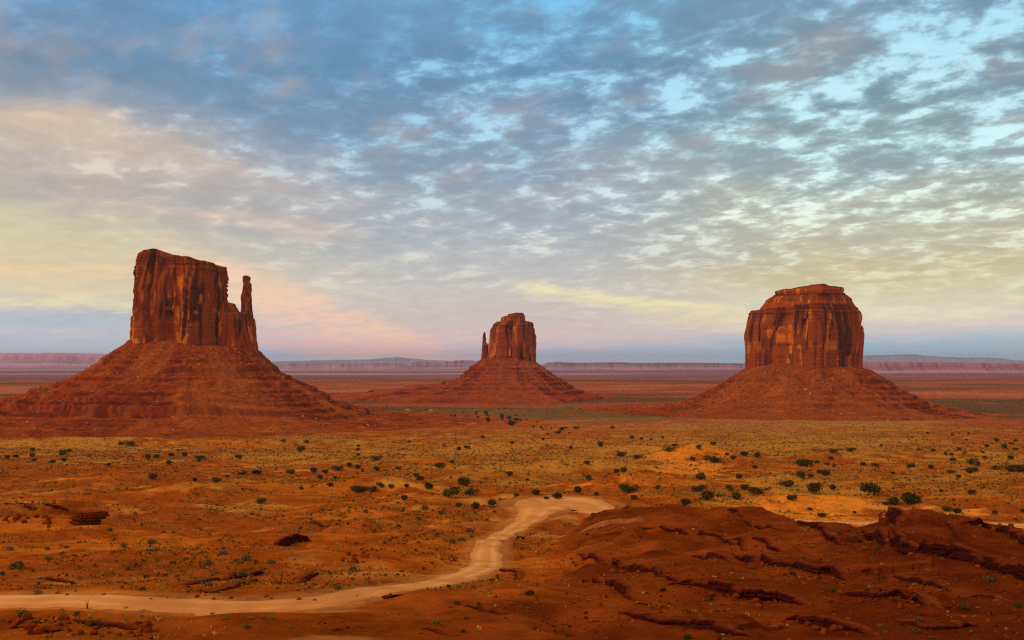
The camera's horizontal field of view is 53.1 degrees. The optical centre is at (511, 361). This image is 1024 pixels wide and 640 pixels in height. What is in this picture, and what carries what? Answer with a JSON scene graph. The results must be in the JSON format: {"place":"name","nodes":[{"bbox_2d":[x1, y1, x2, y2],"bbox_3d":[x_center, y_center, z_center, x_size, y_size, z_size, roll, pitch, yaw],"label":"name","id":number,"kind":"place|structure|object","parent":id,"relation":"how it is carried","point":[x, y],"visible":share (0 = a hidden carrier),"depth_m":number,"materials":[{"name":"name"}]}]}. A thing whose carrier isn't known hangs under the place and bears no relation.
{"place":"outdoors","nodes":[
{"label":"outdoors","id":0,"kind":"place"},
{"bbox_2d":[272,357,446,364],"bbox_3d":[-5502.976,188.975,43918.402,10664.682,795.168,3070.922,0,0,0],"label":"mountains","id":1,"kind":"structure","parent":0,"point":[405,361],"depth_m":42978.96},
{"bbox_2d":[0,364,1023,639],"bbox_3d":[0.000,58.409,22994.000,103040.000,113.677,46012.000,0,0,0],"label":"ground","id":2,"kind":"structure","parent":0,"point":[988,392],"depth_m":278.55,"materials":[{"name":"soil"}]},
{"bbox_2d":[10,623,17,628],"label":"boulder","id":3,"kind":"object","parent":2,"relation":"on","point":[13,625],"visible":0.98,"depth_m":88.39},
{"bbox_2d":[8,560,25,569],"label":"shrub","id":4,"kind":"object","parent":2,"relation":"on","point":[15,564],"visible":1,"depth_m":156.45,"materials":[{"name":"green plant"}]},
{"bbox_2d":[11,618,23,624],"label":"boulder","id":5,"kind":"object","parent":2,"relation":"on","point":[18,621],"visible":0.81,"depth_m":89.64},
{"bbox_2d":[16,608,27,616],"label":"shrub","id":6,"kind":"object","parent":2,"relation":"on","point":[20,613],"visible":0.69,"depth_m":92.42,"materials":[{"name":"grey plant"}]},
{"bbox_2d":[21,613,32,620],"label":"boulder","id":7,"kind":"object","parent":2,"relation":"on","point":[26,616],"visible":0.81,"depth_m":90.75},
{"bbox_2d":[27,628,33,634],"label":"boulder","id":8,"kind":"object","parent":2,"relation":"on","point":[30,631],"visible":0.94,"depth_m":85.88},
{"bbox_2d":[24,622,37,629],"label":"boulder","id":9,"kind":"object","parent":2,"relation":"on","point":[32,625],"visible":0.67,"depth_m":87.86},
{"bbox_2d":[2,499,69,511],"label":"rock ledge","id":10,"kind":"object","parent":2,"relation":"on","point":[51,505],"visible":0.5,"depth_m":333.65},
{"bbox_2d":[33,626,44,633],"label":"boulder","id":11,"kind":"object","parent":2,"relation":"on","point":[38,629],"visible":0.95,"depth_m":86.17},
{"bbox_2d":[20,625,64,632],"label":"rock ledge","id":12,"kind":"object","parent":2,"relation":"on","point":[48,628],"visible":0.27,"depth_m":87.60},
{"bbox_2d":[0,353,107,367],"bbox_3d":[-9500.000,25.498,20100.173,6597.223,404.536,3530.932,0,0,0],"label":"mesa","id":13,"kind":"structure","parent":2,"relation":"on","point":[45,360],"depth_m":18875.02,"materials":[{"name":"stone"}]},
{"bbox_2d":[34,576,77,583],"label":"rock ledge","id":14,"kind":"object","parent":2,"relation":"on","point":[64,580],"visible":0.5,"depth_m":132.99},
{"bbox_2d":[57,615,67,620],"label":"boulder","id":15,"kind":"object","parent":2,"relation":"on","point":[62,618],"visible":0.91,"depth_m":90.22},
{"bbox_2d":[68,509,109,525],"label":"rock outcrop","id":16,"kind":"object","parent":2,"relation":"on","point":[90,517],"visible":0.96,"depth_m":281.98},
{"bbox_2d":[89,629,97,634],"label":"boulder","id":17,"kind":"object","parent":2,"relation":"on","point":[93,631],"visible":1,"depth_m":85.92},
{"bbox_2d":[70,618,142,629],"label":"rock ledge","id":18,"kind":"object","parent":2,"relation":"on","point":[100,622],"visible":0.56,"depth_m":88.88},
{"bbox_2d":[123,440,136,445],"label":"juniper tree","id":19,"kind":"object","parent":2,"relation":"on","point":[130,443],"visible":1,"depth_m":1141.43,"materials":[{"name":"green plant"}]},
{"bbox_2d":[147,473,157,479],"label":"juniper tree","id":20,"kind":"object","parent":2,"relation":"on","point":[153,476],"visible":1,"depth_m":533.67,"materials":[{"name":"green plant"}]},
{"bbox_2d":[203,559,212,564],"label":"shrub","id":21,"kind":"object","parent":2,"relation":"on","point":[207,561],"visible":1,"depth_m":158.38,"materials":[{"name":"green plant"}]},
{"bbox_2d":[211,477,221,482],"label":"juniper tree","id":22,"kind":"object","parent":2,"relation":"on","point":[215,479],"visible":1,"depth_m":459.18,"materials":[{"name":"green plant"}]},
{"bbox_2d":[178,568,267,585],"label":"rock ledge","id":23,"kind":"object","parent":2,"relation":"on","point":[237,576],"visible":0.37,"depth_m":127.68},
{"bbox_2d":[192,578,257,592],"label":"rock ledge","id":24,"kind":"object","parent":2,"relation":"on","point":[233,584],"visible":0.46,"depth_m":110.67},
{"bbox_2d":[240,553,253,560],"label":"shrub","id":25,"kind":"object","parent":2,"relation":"on","point":[246,557],"visible":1,"depth_m":163.23,"materials":[{"name":"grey plant"}]},
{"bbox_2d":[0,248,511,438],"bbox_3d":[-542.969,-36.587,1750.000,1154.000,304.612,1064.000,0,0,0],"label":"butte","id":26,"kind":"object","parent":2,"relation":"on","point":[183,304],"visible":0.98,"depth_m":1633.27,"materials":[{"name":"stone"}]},
{"bbox_2d":[0,343,500,437],"bbox_3d":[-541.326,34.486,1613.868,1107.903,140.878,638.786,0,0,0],"label":"rubble","id":27,"kind":"object","parent":26,"relation":"on","point":[208,395],"visible":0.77,"depth_m":1581.35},
{"bbox_2d":[252,470,261,474],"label":"juniper tree","id":28,"kind":"object","parent":2,"relation":"on","point":[258,472],"visible":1,"depth_m":585.74,"materials":[{"name":"green plant"}]},
{"bbox_2d":[273,533,310,546],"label":"rock ledge","id":29,"kind":"object","parent":2,"relation":"on","point":[287,540],"visible":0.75,"depth_m":229.69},
{"bbox_2d":[296,445,305,451],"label":"juniper tree","id":30,"kind":"object","parent":2,"relation":"on","point":[300,448],"visible":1,"depth_m":973.23,"materials":[{"name":"green plant"}]},
{"bbox_2d":[292,573,318,582],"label":"rock ledge","id":31,"kind":"object","parent":2,"relation":"on","point":[308,576],"visible":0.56,"depth_m":136.57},
{"bbox_2d":[308,521,333,528],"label":"rock ledge","id":32,"kind":"object","parent":2,"relation":"on","point":[320,524],"visible":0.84,"depth_m":279.38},
{"bbox_2d":[330,465,343,469],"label":"juniper tree","id":33,"kind":"object","parent":2,"relation":"on","point":[335,467],"visible":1,"depth_m":678.67,"materials":[{"name":"green plant"}]},
{"bbox_2d":[279,363,413,368],"bbox_3d":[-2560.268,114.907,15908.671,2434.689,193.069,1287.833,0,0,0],"label":"mesa","id":34,"kind":"structure","parent":2,"relation":"on","point":[345,366],"depth_m":15467.40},
{"bbox_2d":[353,486,368,490],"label":"juniper tree","id":35,"kind":"object","parent":2,"relation":"on","point":[361,488],"visible":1,"depth_m":446.51,"materials":[{"name":"green plant"}]},
{"bbox_2d":[370,454,383,460],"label":"juniper tree","id":36,"kind":"object","parent":2,"relation":"on","point":[375,458],"visible":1,"depth_m":770.87,"materials":[{"name":"green plant"}]},
{"bbox_2d":[381,594,404,598],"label":"rock ledge","id":37,"kind":"object","parent":2,"relation":"on","point":[386,597],"visible":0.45,"depth_m":103.80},
{"bbox_2d":[424,482,432,488],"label":"juniper tree","id":38,"kind":"object","parent":2,"relation":"on","point":[428,485],"visible":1,"depth_m":448.60,"materials":[{"name":"green plant"}]},
{"bbox_2d":[431,620,442,625],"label":"shrub","id":39,"kind":"object","parent":2,"relation":"on","point":[436,621],"visible":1,"depth_m":87.43,"materials":[{"name":"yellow plant"}]},
{"bbox_2d":[434,462,445,467],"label":"juniper tree","id":40,"kind":"object","parent":2,"relation":"on","point":[439,465],"visible":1,"depth_m":688.40,"materials":[{"name":"green plant"}]},
{"bbox_2d":[421,625,460,635],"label":"rock ledge","id":41,"kind":"object","parent":2,"relation":"on","point":[437,630],"visible":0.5,"depth_m":85.58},
{"bbox_2d":[410,360,477,368],"bbox_3d":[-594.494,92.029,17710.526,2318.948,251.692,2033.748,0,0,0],"label":"mesa","id":42,"kind":"structure","parent":2,"relation":"on","point":[460,364],"depth_m":17014.86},
{"bbox_2d":[441,488,458,496],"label":"juniper tree","id":43,"kind":"object","parent":2,"relation":"on","point":[447,493],"visible":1,"depth_m":377.45,"materials":[{"name":"green plant"}]},
{"bbox_2d":[457,477,470,485],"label":"juniper tree","id":44,"kind":"object","parent":2,"relation":"on","point":[463,481],"visible":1,"depth_m":492.14,"materials":[{"name":"green plant"}]},
{"bbox_2d":[462,488,479,494],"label":"juniper tree","id":45,"kind":"object","parent":2,"relation":"on","point":[470,491],"visible":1,"depth_m":402.82,"materials":[{"name":"green plant"}]},
{"bbox_2d":[330,313,619,404],"bbox_3d":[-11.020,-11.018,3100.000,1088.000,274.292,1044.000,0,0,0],"label":"butte","id":46,"kind":"object","parent":2,"relation":"on","point":[512,336],"visible":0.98,"depth_m":2954.41,"materials":[{"name":"stone"}]},
{"bbox_2d":[343,358,596,403],"bbox_3d":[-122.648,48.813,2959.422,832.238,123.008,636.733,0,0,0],"label":"rubble","id":47,"kind":"object","parent":46,"relation":"on","point":[488,382],"visible":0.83,"depth_m":2944.01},
{"bbox_2d":[471,501,479,507],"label":"juniper tree","id":48,"kind":"object","parent":2,"relation":"on","point":[475,504],"visible":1,"depth_m":340.89,"materials":[{"name":"green plant"}]},
{"bbox_2d":[463,604,509,614],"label":"rock ledge","id":49,"kind":"object","parent":2,"relation":"on","point":[494,611],"visible":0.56,"depth_m":97.00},
{"bbox_2d":[487,499,496,504],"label":"juniper tree","id":50,"kind":"object","parent":2,"relation":"on","point":[491,502],"visible":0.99,"depth_m":355.07,"materials":[{"name":"green plant"}]},
{"bbox_2d":[0,417,1023,639],"bbox_3d":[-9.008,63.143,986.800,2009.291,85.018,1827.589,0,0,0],"label":"scrub","id":51,"kind":"object","parent":2,"relation":"on","point":[327,584],"visible":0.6,"depth_m":528.42,"materials":[{"name":"plant"}]},
{"bbox_2d":[0,495,1023,639],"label":"rubble","id":52,"kind":"object","parent":2,"relation":"on","point":[757,638],"visible":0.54,"depth_m":110.79,"materials":[{"name":"stone"}]},
{"bbox_2d":[499,568,524,579],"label":"rock ledge","id":53,"kind":"object","parent":2,"relation":"on","point":[520,574],"visible":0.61,"depth_m":156.02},
{"bbox_2d":[523,590,534,594],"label":"shrub","id":54,"kind":"object","parent":2,"relation":"on","point":[530,592],"visible":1,"depth_m":105.89,"materials":[{"name":"green plant"}]},
{"bbox_2d":[552,492,562,498],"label":"juniper tree","id":55,"kind":"object","parent":2,"relation":"on","point":[557,495],"visible":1,"depth_m":364.12,"materials":[{"name":"green plant"}]},
{"bbox_2d":[573,486,581,492],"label":"juniper tree","id":56,"kind":"object","parent":2,"relation":"on","point":[577,489],"visible":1,"depth_m":440.76,"materials":[{"name":"green plant"}]},
{"bbox_2d":[582,576,651,605],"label":"rock ledge","id":57,"kind":"object","parent":2,"relation":"on","point":[626,588],"visible":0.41,"depth_m":113.60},
{"bbox_2d":[616,452,626,456],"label":"juniper tree","id":58,"kind":"object","parent":2,"relation":"on","point":[618,454],"visible":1,"depth_m":925.17,"materials":[{"name":"green plant"}]},
{"bbox_2d":[618,483,628,490],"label":"juniper tree","id":59,"kind":"object","parent":2,"relation":"on","point":[620,486],"visible":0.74,"depth_m":449.92,"materials":[{"name":"green plant"}]},
{"bbox_2d":[578,552,671,573],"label":"rock ledge","id":60,"kind":"object","parent":2,"relation":"on","point":[618,564],"visible":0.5,"depth_m":150.95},
{"bbox_2d":[622,485,640,492],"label":"juniper tree","id":61,"kind":"object","parent":2,"relation":"on","point":[628,489],"visible":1,"depth_m":442.78,"materials":[{"name":"green plant"}]},
{"bbox_2d":[542,362,744,369],"bbox_3d":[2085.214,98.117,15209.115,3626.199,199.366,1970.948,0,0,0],"label":"mesa","id":62,"kind":"structure","parent":2,"relation":"on","point":[633,366],"depth_m":14451.03,"materials":[{"name":"stone"}]},
{"bbox_2d":[652,566,685,581],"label":"rock ledge","id":63,"kind":"object","parent":2,"relation":"on","point":[656,571],"visible":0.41,"depth_m":122.35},
{"bbox_2d":[618,610,747,635],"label":"rock ledge","id":64,"kind":"object","parent":2,"relation":"on","point":[704,623],"visible":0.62,"depth_m":90.54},
{"bbox_2d":[680,498,690,505],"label":"juniper tree","id":65,"kind":"object","parent":2,"relation":"on","point":[685,502],"visible":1,"depth_m":253.83,"materials":[{"name":"green plant"}]},
{"bbox_2d":[638,525,751,549],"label":"rock ledge","id":66,"kind":"object","parent":2,"relation":"on","point":[744,544],"visible":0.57,"depth_m":193.03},
{"bbox_2d":[690,484,706,490],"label":"juniper tree","id":67,"kind":"object","parent":2,"relation":"on","point":[700,488],"visible":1,"depth_m":449.50,"materials":[{"name":"green plant"}]},
{"bbox_2d":[695,472,705,479],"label":"juniper tree","id":68,"kind":"object","parent":2,"relation":"on","point":[701,475],"visible":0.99,"depth_m":545.88,"materials":[{"name":"green plant"}]},
{"bbox_2d":[701,491,714,500],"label":"juniper tree","id":69,"kind":"object","parent":2,"relation":"on","point":[706,495],"visible":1,"depth_m":385.80,"materials":[{"name":"green plant"}]},
{"bbox_2d":[703,455,723,461],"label":"juniper tree","id":70,"kind":"object","parent":2,"relation":"on","point":[712,459],"visible":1,"depth_m":746.22,"materials":[{"name":"green plant"}]},
{"bbox_2d":[691,551,737,561],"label":"rock ledge","id":71,"kind":"object","parent":2,"relation":"on","point":[718,555],"visible":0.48,"depth_m":149.82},
{"bbox_2d":[727,508,743,516],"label":"rock ledge","id":72,"kind":"object","parent":2,"relation":"on","point":[736,510],"visible":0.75,"depth_m":226.96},
{"bbox_2d":[731,492,741,499],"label":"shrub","id":73,"kind":"object","parent":2,"relation":"on","point":[736,495],"visible":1,"depth_m":384.19,"materials":[{"name":"green plant"}]},
{"bbox_2d":[674,578,808,604],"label":"rock ledge","id":74,"kind":"object","parent":2,"relation":"on","point":[727,587],"visible":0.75,"depth_m":106.62,"materials":[{"name":"stone"}]},
{"bbox_2d":[740,484,750,489],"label":"juniper tree","id":75,"kind":"object","parent":2,"relation":"on","point":[744,486],"visible":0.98,"depth_m":458.34,"materials":[{"name":"green plant"}]},
{"bbox_2d":[748,486,758,493],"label":"juniper tree","id":76,"kind":"object","parent":2,"relation":"on","point":[752,490],"visible":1,"depth_m":448.65,"materials":[{"name":"green plant"}]},
{"bbox_2d":[751,598,759,602],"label":"boulder","id":77,"kind":"object","parent":2,"relation":"on","point":[756,600],"visible":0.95,"depth_m":104.93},
{"bbox_2d":[736,519,778,529],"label":"rock ledge","id":78,"kind":"object","parent":2,"relation":"on","point":[751,524],"visible":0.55,"depth_m":199.15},
{"bbox_2d":[732,537,787,551],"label":"rock ledge","id":79,"kind":"object","parent":2,"relation":"on","point":[768,541],"visible":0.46,"depth_m":164.84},
{"bbox_2d":[779,480,794,486],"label":"juniper tree","id":80,"kind":"object","parent":2,"relation":"on","point":[788,483],"visible":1,"depth_m":492.42,"materials":[{"name":"green plant"}]},
{"bbox_2d":[786,494,796,499],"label":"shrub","id":81,"kind":"object","parent":2,"relation":"on","point":[790,497],"visible":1,"depth_m":379.02,"materials":[{"name":"green plant"}]},
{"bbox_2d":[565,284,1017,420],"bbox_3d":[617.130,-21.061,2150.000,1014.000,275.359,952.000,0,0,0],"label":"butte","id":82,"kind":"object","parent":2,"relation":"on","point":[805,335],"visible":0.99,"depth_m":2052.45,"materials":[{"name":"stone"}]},
{"bbox_2d":[586,369,1002,420],"bbox_3d":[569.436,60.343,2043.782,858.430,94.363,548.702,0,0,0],"label":"rubble","id":83,"kind":"object","parent":82,"relation":"on","point":[800,392],"visible":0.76,"depth_m":2007.55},
{"bbox_2d":[735,554,854,580],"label":"rock ledge","id":84,"kind":"object","parent":2,"relation":"on","point":[837,571],"visible":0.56,"depth_m":123.77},
{"bbox_2d":[794,459,804,465],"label":"juniper tree","id":85,"kind":"object","parent":2,"relation":"on","point":[798,462],"visible":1,"depth_m":725.84,"materials":[{"name":"green plant"}]},
{"bbox_2d":[796,471,805,477],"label":"juniper tree","id":86,"kind":"object","parent":2,"relation":"on","point":[801,474],"visible":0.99,"depth_m":523.59,"materials":[{"name":"green plant"}]},
{"bbox_2d":[800,459,815,466],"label":"juniper tree","id":87,"kind":"object","parent":2,"relation":"on","point":[807,462],"visible":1,"depth_m":722.23,"materials":[{"name":"green plant"}]},
{"bbox_2d":[807,482,821,493],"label":"juniper tree","id":88,"kind":"object","parent":2,"relation":"on","point":[813,488],"visible":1,"depth_m":453.67,"materials":[{"name":"green plant"}]},
{"bbox_2d":[796,520,848,544],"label":"rock ledge","id":89,"kind":"object","parent":2,"relation":"on","point":[831,536],"visible":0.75,"depth_m":174.64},
{"bbox_2d":[820,628,827,634],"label":"boulder","id":90,"kind":"object","parent":2,"relation":"on","point":[824,631],"visible":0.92,"depth_m":86.74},
{"bbox_2d":[821,469,830,475],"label":"juniper tree","id":91,"kind":"object","parent":2,"relation":"on","point":[825,472],"visible":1,"depth_m":596.41,"materials":[{"name":"green plant"}]},
{"bbox_2d":[785,614,878,635],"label":"rock ledge","id":92,"kind":"object","parent":2,"relation":"on","point":[824,621],"visible":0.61,"depth_m":89.72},
{"bbox_2d":[830,625,838,630],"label":"boulder","id":93,"kind":"object","parent":2,"relation":"on","point":[834,627],"visible":1,"depth_m":87.59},
{"bbox_2d":[857,482,881,495],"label":"juniper tree","id":94,"kind":"object","parent":2,"relation":"on","point":[870,487],"visible":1,"depth_m":443.14,"materials":[{"name":"green plant"}]},
{"bbox_2d":[839,586,943,608],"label":"rock ledge","id":95,"kind":"object","parent":2,"relation":"on","point":[924,600],"visible":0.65,"depth_m":100.79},
{"bbox_2d":[886,496,899,503],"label":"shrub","id":96,"kind":"object","parent":2,"relation":"on","point":[893,500],"visible":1,"depth_m":382.86,"materials":[{"name":"green plant"}]},
{"bbox_2d":[878,507,910,526],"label":"rock ledge","id":97,"kind":"object","parent":2,"relation":"on","point":[894,514],"visible":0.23,"depth_m":183.14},
{"bbox_2d":[901,492,922,504],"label":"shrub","id":98,"kind":"object","parent":2,"relation":"on","point":[907,497],"visible":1,"depth_m":382.29,"materials":[{"name":"green plant"}]},
{"bbox_2d":[893,575,951,591],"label":"rock ledge","id":99,"kind":"object","parent":2,"relation":"on","point":[937,583],"visible":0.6,"depth_m":113.14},
{"bbox_2d":[894,619,977,629],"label":"rock ledge","id":100,"kind":"object","parent":2,"relation":"on","point":[936,626],"visible":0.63,"depth_m":89.39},
{"bbox_2d":[862,527,1023,579],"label":"rock ledge","id":101,"kind":"object","parent":2,"relation":"on","point":[957,551],"visible":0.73,"depth_m":132.86,"materials":[{"name":"stone"}]},
{"bbox_2d":[862,362,1023,373],"bbox_3d":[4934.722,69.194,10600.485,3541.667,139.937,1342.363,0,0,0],"label":"mesa","id":102,"kind":"structure","parent":2,"relation":"on","point":[912,367],"depth_m":10162.98,"materials":[{"name":"stone"}]},
{"bbox_2d":[940,506,952,511],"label":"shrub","id":103,"kind":"object","parent":2,"relation":"on","point":[946,508],"visible":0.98,"depth_m":362.11,"materials":[{"name":"green plant"}]},
{"bbox_2d":[952,508,961,512],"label":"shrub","id":104,"kind":"object","parent":2,"relation":"on","point":[957,510],"visible":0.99,"depth_m":354.82,"materials":[{"name":"green plant"}]},
{"bbox_2d":[966,489,976,494],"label":"juniper tree","id":105,"kind":"object","parent":2,"relation":"on","point":[971,491],"visible":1,"depth_m":408.68,"materials":[{"name":"green plant"}]},
{"bbox_2d":[965,458,978,463],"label":"juniper tree","id":106,"kind":"object","parent":2,"relation":"on","point":[970,461],"visible":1,"depth_m":649.00,"materials":[{"name":"green plant"}]},
{"bbox_2d":[959,593,1012,601],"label":"rock ledge","id":107,"kind":"object","parent":2,"relation":"on","point":[994,596],"visible":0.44,"depth_m":101.39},
{"bbox_2d":[955,517,1023,544],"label":"rock ledge","id":108,"kind":"object","parent":2,"relation":"on","point":[1012,533],"visible":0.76,"depth_m":174.42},
{"bbox_2d":[983,575,995,581],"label":"shrub","id":109,"kind":"object","parent":2,"relation":"on","point":[988,577],"visible":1,"depth_m":110.04,"materials":[{"name":"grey plant"}]},
{"bbox_2d":[990,465,1003,468],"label":"juniper tree","id":110,"kind":"object","parent":2,"relation":"on","point":[996,467],"visible":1,"depth_m":637.80,"materials":[{"name":"green plant"}]},
{"bbox_2d":[1004,464,1020,471],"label":"juniper tree","id":111,"kind":"object","parent":2,"relation":"on","point":[1012,467],"visible":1,"depth_m":628.16,"materials":[{"name":"green plant"}]},
{"bbox_2d":[0,496,1023,615],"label":"road","id":112,"kind":"structure","parent":0,"point":[486,556],"depth_m":104.71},
{"bbox_2d":[0,0,1023,363],"label":"sky","id":113,"kind":"structure","parent":0,"point":[634,180],"materials":[{"name":"blue"}]},
{"bbox_2d":[863,354,1023,362],"bbox_3d":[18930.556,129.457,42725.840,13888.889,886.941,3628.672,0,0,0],"label":"mountains","id":114,"kind":"structure","parent":0,"point":[897,358],"depth_m":41926.61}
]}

